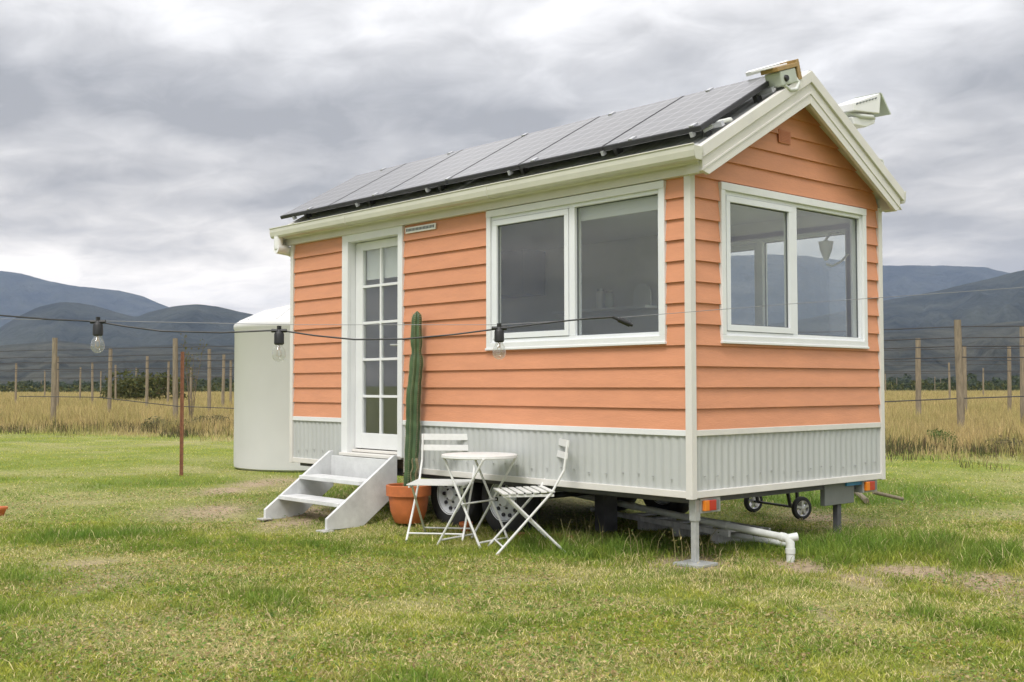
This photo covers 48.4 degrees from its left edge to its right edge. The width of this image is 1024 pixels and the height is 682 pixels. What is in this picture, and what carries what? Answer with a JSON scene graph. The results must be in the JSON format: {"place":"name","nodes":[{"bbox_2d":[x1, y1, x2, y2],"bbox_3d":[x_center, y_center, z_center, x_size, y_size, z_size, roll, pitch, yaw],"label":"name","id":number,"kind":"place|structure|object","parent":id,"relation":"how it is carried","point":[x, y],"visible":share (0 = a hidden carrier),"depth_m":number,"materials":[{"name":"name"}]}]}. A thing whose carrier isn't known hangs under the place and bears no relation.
{"place":"outdoors","nodes":[
{"label":"outdoors","id":0,"kind":"place"},
{"bbox_2d":[19,396,233,408],"bbox_3d":[-9.562,1.663,30.374,7.751,0.401,0.576,0,-2,10],"label":"irrigation pipe","id":1,"kind":"object","parent":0,"point":[123,400],"visible":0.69,"depth_m":30.59,"materials":[{"name":"black plastic"}]},
{"bbox_2d":[0,254,1007,326],"bbox_3d":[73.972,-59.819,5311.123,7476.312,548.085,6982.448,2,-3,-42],"label":"mountains","id":2,"kind":"structure","parent":0,"point":[818,280],"depth_m":4466.09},
{"bbox_2d":[0,389,1023,681],"bbox_3d":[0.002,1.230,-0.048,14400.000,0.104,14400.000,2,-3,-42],"label":"ground","id":3,"kind":"structure","parent":0,"point":[276,487],"depth_m":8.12,"materials":[{"name":"green plant"}]},
{"bbox_2d":[0,506,7,515],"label":"fire bowl","id":4,"kind":"object","parent":3,"relation":"on","point":[3,510],"visible":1,"depth_m":10.97,"materials":[{"name":"metal"}]},
{"bbox_2d":[14,363,16,401],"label":"vineyard post","id":5,"kind":"object","parent":3,"relation":"on","point":[15,396],"visible":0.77,"depth_m":73.64,"materials":[{"name":"brown wood"}]},
{"bbox_2d":[44,372,45,397],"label":"vineyard post","id":6,"kind":"object","parent":3,"relation":"on","point":[44,385],"visible":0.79,"depth_m":107.97,"materials":[{"name":"brown wood"}]},
{"bbox_2d":[50,338,57,422],"bbox_3d":[-14.467,1.340,35.979,0.187,2.881,0.174,0,-2,3],"label":"vineyard post","id":7,"kind":"object","parent":3,"relation":"on","point":[54,375],"visible":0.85,"depth_m":35.92,"materials":[{"name":"brown wood"}]},
{"bbox_2d":[79,367,80,399],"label":"vineyard post","id":8,"kind":"object","parent":3,"relation":"on","point":[80,385],"visible":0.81,"depth_m":88.66,"materials":[{"name":"wood"}]},
{"bbox_2d":[91,364,93,401],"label":"vineyard post","id":9,"kind":"object","parent":3,"relation":"on","point":[92,389],"visible":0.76,"depth_m":70.07,"materials":[{"name":"wood"}]},
{"bbox_2d":[107,348,111,411],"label":"vineyard post","id":10,"kind":"object","parent":3,"relation":"on","point":[109,401],"visible":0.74,"depth_m":45.00,"materials":[{"name":"brown wood"}]},
{"bbox_2d":[115,365,116,400],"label":"vineyard post","id":11,"kind":"object","parent":3,"relation":"on","point":[115,382],"visible":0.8,"depth_m":79.37,"materials":[{"name":"brown wood"}]},
{"bbox_2d":[99,369,187,401],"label":"bush","id":12,"kind":"object","parent":3,"relation":"on","point":[129,391],"visible":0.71,"depth_m":80.94,"materials":[{"name":"green plant"}]},
{"bbox_2d":[145,356,148,406],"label":"vineyard post","id":13,"kind":"object","parent":3,"relation":"on","point":[147,381],"visible":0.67,"depth_m":56.77,"materials":[{"name":"brown wood"}]},
{"bbox_2d":[140,416,185,429],"bbox_3d":[-9.732,2.330,31.940,1.194,0.490,1.137,2,-3,-42],"label":"weed clump","id":14,"kind":"object","parent":3,"relation":"on","point":[151,422],"visible":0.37,"depth_m":31.81,"materials":[{"name":"green plant"}]},
{"bbox_2d":[167,362,169,404],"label":"vineyard post","id":15,"kind":"object","parent":3,"relation":"on","point":[168,372],"visible":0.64,"depth_m":67.88,"materials":[{"name":"wood"}]},
{"bbox_2d":[172,338,177,420],"bbox_3d":[-10.777,1.354,36.494,0.200,2.882,0.175,0,-2,3],"label":"vineyard post","id":16,"kind":"object","parent":3,"relation":"on","point":[175,373],"visible":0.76,"depth_m":36.44,"materials":[{"name":"brown wood"}]},
{"bbox_2d":[179,352,183,475],"bbox_3d":[-4.626,1.020,15.962,0.048,1.740,0.052,2,-3,-42],"label":"steel picket","id":17,"kind":"object","parent":3,"relation":"on","point":[181,411],"visible":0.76,"depth_m":15.96,"materials":[{"name":"brown metal"}]},
{"bbox_2d":[190,367,191,397],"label":"vineyard post","id":18,"kind":"object","parent":3,"relation":"on","point":[190,382],"visible":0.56,"depth_m":88.68,"materials":[{"name":"wood"}]},
{"bbox_2d":[180,333,206,419],"bbox_3d":[-10.044,1.159,35.994,0.902,3.034,0.349,0,-2,-4],"label":"sapling","id":19,"kind":"object","parent":3,"relation":"on","point":[191,410],"visible":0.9,"depth_m":35.97,"materials":[{"name":"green plant"}]},
{"bbox_2d":[207,349,210,411],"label":"vineyard post","id":20,"kind":"object","parent":3,"relation":"on","point":[209,382],"visible":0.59,"depth_m":45.95,"materials":[{"name":"brown wood"}]},
{"bbox_2d":[185,414,233,427],"bbox_3d":[-8.876,2.373,33.399,1.696,0.522,1.625,2,-3,-42],"label":"weed clump","id":21,"kind":"object","parent":3,"relation":"on","point":[214,420],"visible":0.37,"depth_m":33.27,"materials":[{"name":"green plant"}]},
{"bbox_2d":[221,355,224,408],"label":"vineyard post","id":22,"kind":"object","parent":3,"relation":"on","point":[223,382],"visible":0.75,"depth_m":54.30,"materials":[{"name":"wood"}]},
{"bbox_2d":[229,360,231,403],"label":"vineyard post","id":23,"kind":"object","parent":3,"relation":"on","point":[230,389],"visible":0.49,"depth_m":65.33,"materials":[{"name":"brown wood"}]},
{"bbox_2d":[234,305,310,471],"bbox_3d":[-3.089,0.670,17.688,2.410,2.550,2.410,2,-3,-42],"label":"water tank","id":24,"kind":"object","parent":3,"relation":"on","point":[261,401],"visible":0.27,"depth_m":16.64,"materials":[{"name":"white plastic"}]},
{"bbox_2d":[257,450,396,532],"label":"entry steps","id":25,"kind":"structure","parent":3,"relation":"on","point":[365,501],"depth_m":10.34,"materials":[{"name":"painted metal"}]},
{"bbox_2d":[386,483,430,523],"bbox_3d":[-0.903,1.419,9.957,0.396,0.330,0.396,2,-3,-42],"label":"terracotta pot","id":26,"kind":"object","parent":3,"relation":"on","point":[401,498],"visible":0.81,"depth_m":9.82,"materials":[{"name":"ceramic"}]},
{"bbox_2d":[402,311,423,485],"bbox_3d":[-0.862,0.518,9.965,0.174,1.560,0.197,2,-3,-42],"label":"cactus","id":27,"kind":"object","parent":26,"relation":"on","point":[413,396],"visible":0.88,"depth_m":9.92,"materials":[{"name":"green plant"}]},
{"bbox_2d":[406,434,474,541],"bbox_3d":[-0.574,1.192,9.337,0.480,0.838,0.552,0,-2,10],"label":"folding chair","id":28,"kind":"object","parent":3,"relation":"on","point":[463,483],"visible":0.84,"depth_m":9.45,"materials":[{"name":"white metal"}]},
{"bbox_2d":[459,521,472,532],"bbox_3d":[-0.388,1.573,9.580,0.116,0.100,0.116,2,-3,-42],"label":"pot","id":29,"kind":"object","parent":3,"relation":"on","point":[461,524],"visible":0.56,"depth_m":9.54,"materials":[{"name":"ceramic"}]},
{"bbox_2d":[437,452,517,547],"bbox_3d":[-0.255,1.237,8.906,0.598,0.705,0.598,-2,-3,34],"label":"bistro table","id":30,"kind":"object","parent":3,"relation":"on","point":[476,456],"visible":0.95,"depth_m":8.81,"materials":[{"name":"white metal"}]},
{"bbox_2d":[0,373,1019,392],"bbox_3d":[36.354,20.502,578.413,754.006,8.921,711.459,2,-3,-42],"label":"distant woodland","id":31,"kind":"object","parent":3,"relation":"on","point":[973,383],"visible":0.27,"depth_m":232.84,"materials":[{"name":"green plant"}]},
{"bbox_2d":[0,430,1023,527],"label":"lawn grass","id":32,"kind":"structure","parent":3,"relation":"on","point":[813,502],"depth_m":13.47,"materials":[{"name":"green plant"}]},
{"bbox_2d":[488,438,569,553],"bbox_3d":[0.116,1.162,8.610,0.552,0.838,0.480,0,-2,-9],"label":"folding chair","id":33,"kind":"object","parent":3,"relation":"on","point":[519,491],"visible":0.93,"depth_m":8.43,"materials":[{"name":"white metal"}]},
{"bbox_2d":[269,60,905,568],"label":"tiny house","id":34,"kind":"structure","parent":3,"relation":"on","point":[695,410],"depth_m":9.12,"materials":[{"name":"orange paint"}]},
{"bbox_2d":[355,237,397,449],"bbox_3d":[-1.231,0.030,10.675,0.116,1.967,0.795,2,-3,-42],"label":"door","id":35,"kind":"structure","parent":34,"relation":"in","point":[378,259],"depth_m":10.83,"materials":[{"name":"white paint"}]},
{"bbox_2d":[485,180,666,350],"bbox_3d":[0.470,-0.525,8.742,0.135,1.154,1.930,2,-3,-42],"label":"window","id":36,"kind":"structure","parent":34,"relation":"in","point":[646,197],"depth_m":8.70,"materials":[{"name":"white paint"}]},
{"bbox_2d":[596,289,604,307],"bbox_3d":[0.899,-0.429,11.575,0.090,0.200,0.090,2,-3,-42],"label":"storage jar","id":37,"kind":"object","parent":34,"relation":"on","point":[600,298],"visible":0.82,"depth_m":11.54,"materials":[{"name":"white paint"}]},
{"bbox_2d":[605,291,613,307],"bbox_3d":[0.980,-0.418,11.485,0.090,0.170,0.090,2,-3,-42],"label":"storage jar","id":38,"kind":"object","parent":34,"relation":"on","point":[609,298],"visible":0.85,"depth_m":11.45,"materials":[{"name":"metal"}]},
{"bbox_2d":[633,283,651,305],"bbox_3d":[1.284,-0.456,11.208,0.020,0.223,0.220,2,-3,-42],"label":"arched board","id":39,"kind":"object","parent":34,"relation":"on","point":[642,294],"visible":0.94,"depth_m":11.19,"materials":[{"name":"white paint"}]},
{"bbox_2d":[751,59,801,91],"bbox_3d":[1.962,-1.967,8.402,0.439,0.267,0.168,2,-3,-42],"label":"birdhouse","id":40,"kind":"object","parent":34,"relation":"attached to","point":[782,75],"visible":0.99,"depth_m":8.37,"materials":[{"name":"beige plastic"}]},
{"bbox_2d":[730,223,850,336],"bbox_3d":[2.214,-0.404,10.388,0.135,1.134,2.072,2,-3,-42],"label":"window","id":41,"kind":"structure","parent":34,"relation":"in","point":[759,245],"depth_m":10.30,"materials":[{"name":"white paint"}]},
{"bbox_2d":[718,181,868,348],"bbox_3d":[2.158,-0.531,8.734,1.930,1.148,0.135,2,-3,-42],"label":"window","id":42,"kind":"structure","parent":34,"relation":"in","point":[787,204],"depth_m":8.64,"materials":[{"name":"white paint"}]},
{"bbox_2d":[818,232,848,266],"bbox_3d":[2.720,-0.776,9.642,0.245,0.310,0.122,0,-2,3],"label":"wall lamp","id":43,"kind":"object","parent":34,"relation":"attached to","point":[825,245],"visible":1,"depth_m":9.61,"materials":[{"name":"plastic"}]},
{"bbox_2d":[838,93,890,128],"bbox_3d":[2.826,-1.830,9.274,0.583,0.390,0.240,2,-3,-42],"label":"solar light","id":44,"kind":"object","parent":34,"relation":"attached to","point":[862,111],"visible":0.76,"depth_m":9.18,"materials":[{"name":"white"}]},
{"bbox_2d":[595,495,616,532],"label":"timber block","id":45,"kind":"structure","parent":3,"relation":"on","point":[606,510],"depth_m":9.63,"materials":[{"name":"wood"}]},
{"bbox_2d":[536,507,737,561],"bbox_3d":[0.902,1.444,8.478,0.609,0.269,1.760,2,-3,-42],"label":"weed clump","id":46,"kind":"object","parent":3,"relation":"on","point":[593,542],"visible":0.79,"depth_m":8.19,"materials":[{"name":"green plant"}]},
{"bbox_2d":[555,491,798,561],"bbox_3d":[1.129,1.471,9.485,0.106,0.302,3.414,1,-3,-31],"label":"drain pipe","id":47,"kind":"object","parent":3,"relation":"on","point":[789,539],"visible":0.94,"depth_m":8.61,"materials":[{"name":"plastic"}]},
{"bbox_2d":[590,507,785,546],"bbox_3d":[1.397,1.529,9.466,0.044,0.069,2.570,1,-3,-31],"label":"loose pipe","id":48,"kind":"object","parent":3,"relation":"on","point":[741,536],"visible":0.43,"depth_m":8.72,"materials":[{"name":"plastic"}]},
{"bbox_2d":[623,512,770,543],"bbox_3d":[1.495,1.550,9.432,0.424,0.135,1.440,1,-3,-28],"label":"ladder frame","id":49,"kind":"object","parent":3,"relation":"on","point":[684,528],"visible":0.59,"depth_m":9.34,"materials":[{"name":"galvanized steel"}]},
{"bbox_2d":[744,492,811,519],"bbox_3d":[2.526,1.215,10.893,0.400,0.910,0.761,1,-3,-26],"label":"wheeled trolley","id":50,"kind":"object","parent":3,"relation":"on","point":[794,506],"visible":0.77,"depth_m":10.60,"materials":[{"name":"rubber"}]},
{"bbox_2d":[854,492,868,503],"bbox_3d":[3.862,1.712,12.634,0.060,0.070,1.159,-1,-2,11],"label":"timber offcut","id":51,"kind":"object","parent":3,"relation":"on","point":[866,500],"visible":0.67,"depth_m":12.27,"materials":[{"name":"brown wood"}]},
{"bbox_2d":[872,491,903,500],"bbox_3d":[3.971,1.633,12.027,0.353,0.117,0.038,0,-2,-13],"label":"timber pole","id":52,"kind":"object","parent":3,"relation":"on","point":[888,495],"visible":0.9,"depth_m":12.01,"materials":[{"name":"brown wood"}]},
{"bbox_2d":[915,338,921,415],"bbox_3d":[13.024,1.333,36.529,0.183,2.851,0.184,2,-3,-42],"label":"vineyard post","id":53,"kind":"object","parent":3,"relation":"on","point":[918,373],"visible":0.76,"depth_m":36.48,"materials":[{"name":"brown wood"}]},
{"bbox_2d":[927,428,958,447],"bbox_3d":[8.206,1.899,21.721,0.556,0.484,0.987,0,-2,10],"label":"weed clump","id":54,"kind":"object","parent":3,"relation":"on","point":[939,434],"visible":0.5,"depth_m":21.65,"materials":[{"name":"green plant"}]},
{"bbox_2d":[948,363,950,399],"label":"vineyard post","id":55,"kind":"object","parent":3,"relation":"on","point":[949,385],"visible":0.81,"depth_m":76.91,"materials":[{"name":"brown wood"}]},
{"bbox_2d":[50,364,1006,373],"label":"trellis wire","id":56,"kind":"object","parent":55,"relation":"attached to","point":[884,365],"visible":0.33,"depth_m":78.69,"materials":[{"name":"grey metal"}]},
{"bbox_2d":[50,372,1019,378],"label":"trellis wire","id":57,"kind":"object","parent":55,"relation":"attached to","point":[884,373],"visible":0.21,"depth_m":78.76,"materials":[{"name":"grey metal"}]},
{"bbox_2d":[954,320,964,434],"bbox_3d":[10.530,0.940,26.793,0.214,2.884,0.176,0,-2,3],"label":"vineyard post","id":58,"kind":"object","parent":3,"relation":"on","point":[959,375],"visible":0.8,"depth_m":26.74,"materials":[{"name":"wood"}]},
{"bbox_2d":[0,325,1023,351],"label":"trellis wire","id":59,"kind":"object","parent":58,"relation":"attached to","point":[753,332],"visible":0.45,"depth_m":28.46,"materials":[{"name":"grey metal"}]},
{"bbox_2d":[0,345,1023,363],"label":"trellis wire","id":60,"kind":"object","parent":58,"relation":"attached to","point":[233,359],"visible":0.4,"depth_m":37.91,"materials":[{"name":"grey metal"}]},
{"bbox_2d":[0,357,1023,370],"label":"trellis wire","id":61,"kind":"object","parent":58,"relation":"attached to","point":[233,367],"visible":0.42,"depth_m":38.23,"materials":[{"name":"grey metal"}]},
{"bbox_2d":[0,337,1023,358],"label":"trellis wire","id":62,"kind":"object","parent":58,"relation":"attached to","point":[233,353],"visible":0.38,"depth_m":27.61,"materials":[{"name":"grey metal"}]},
{"bbox_2d":[885,396,1023,401],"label":"irrigation pipe","id":63,"kind":"object","parent":58,"relation":"attached to","point":[954,398],"visible":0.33,"depth_m":26.89,"materials":[{"name":"black plastic"}]},
{"bbox_2d":[962,347,967,410],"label":"vineyard post","id":64,"kind":"object","parent":3,"relation":"on","point":[964,361],"visible":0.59,"depth_m":43.86,"materials":[{"name":"brown wood"}]},
{"bbox_2d":[0,360,1019,371],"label":"trellis wire","id":65,"kind":"object","parent":64,"relation":"attached to","point":[233,369],"visible":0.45,"depth_m":62.41,"materials":[{"name":"grey metal"}]},
{"bbox_2d":[0,348,1019,364],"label":"trellis wire","id":66,"kind":"object","parent":64,"relation":"attached to","point":[197,361],"visible":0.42,"depth_m":63.59,"materials":[{"name":"grey metal"}]},
{"bbox_2d":[98,371,1019,377],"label":"trellis wire","id":67,"kind":"object","parent":64,"relation":"attached to","point":[233,376],"visible":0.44,"depth_m":45.37,"materials":[{"name":"grey metal"}]},
{"bbox_2d":[982,368,983,394],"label":"vineyard post","id":68,"kind":"object","parent":3,"relation":"on","point":[983,381],"visible":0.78,"depth_m":101.67,"materials":[{"name":"brown wood"}]},
{"bbox_2d":[973,435,1023,451],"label":"weed clump","id":69,"kind":"object","parent":3,"relation":"on","point":[1005,442],"visible":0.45,"depth_m":20.37,"materials":[{"name":"green plant"}]},
{"bbox_2d":[1007,347,1011,409],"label":"vineyard post","id":70,"kind":"object","parent":3,"relation":"on","point":[1009,391],"visible":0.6,"depth_m":44.20,"materials":[{"name":"brown wood"}]},
{"bbox_2d":[1019,327,1023,421],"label":"vineyard post","id":71,"kind":"object","parent":3,"relation":"on","point":[1021,342],"visible":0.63,"depth_m":29.43,"materials":[{"name":"brown wood"}]},
{"bbox_2d":[0,389,1023,471],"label":"tall dry grass","id":72,"kind":"structure","parent":0,"point":[908,428],"depth_m":33.29,"materials":[{"name":"yellow plant"}]},
{"bbox_2d":[0,270,1023,346],"bbox_3d":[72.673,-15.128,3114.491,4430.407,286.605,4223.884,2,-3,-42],"label":"forested hills","id":73,"kind":"structure","parent":0,"point":[972,307],"depth_m":2025.18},
{"bbox_2d":[0,320,1023,383],"bbox_3d":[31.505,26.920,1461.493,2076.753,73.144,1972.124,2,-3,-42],"label":"foothills","id":74,"kind":"structure","parent":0,"point":[70,351],"depth_m":936.39,"materials":[{"name":"green plant"}]},
{"bbox_2d":[0,0,1023,314],"label":"sky","id":75,"kind":"structure","parent":0,"point":[150,149],"materials":[{"name":"grey"}]},
{"bbox_2d":[19,287,1023,324],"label":"support wire","id":76,"kind":"object","parent":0,"point":[520,323],"visible":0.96,"depth_m":4.21,"materials":[{"name":"silver metal"}]},
{"bbox_2d":[0,315,632,354],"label":"string lights","id":77,"kind":"object","parent":76,"relation":"hanging from","point":[278,332],"visible":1,"depth_m":4.20,"materials":[{"name":"black plastic"},{"name":"clear glass"}]}
]}

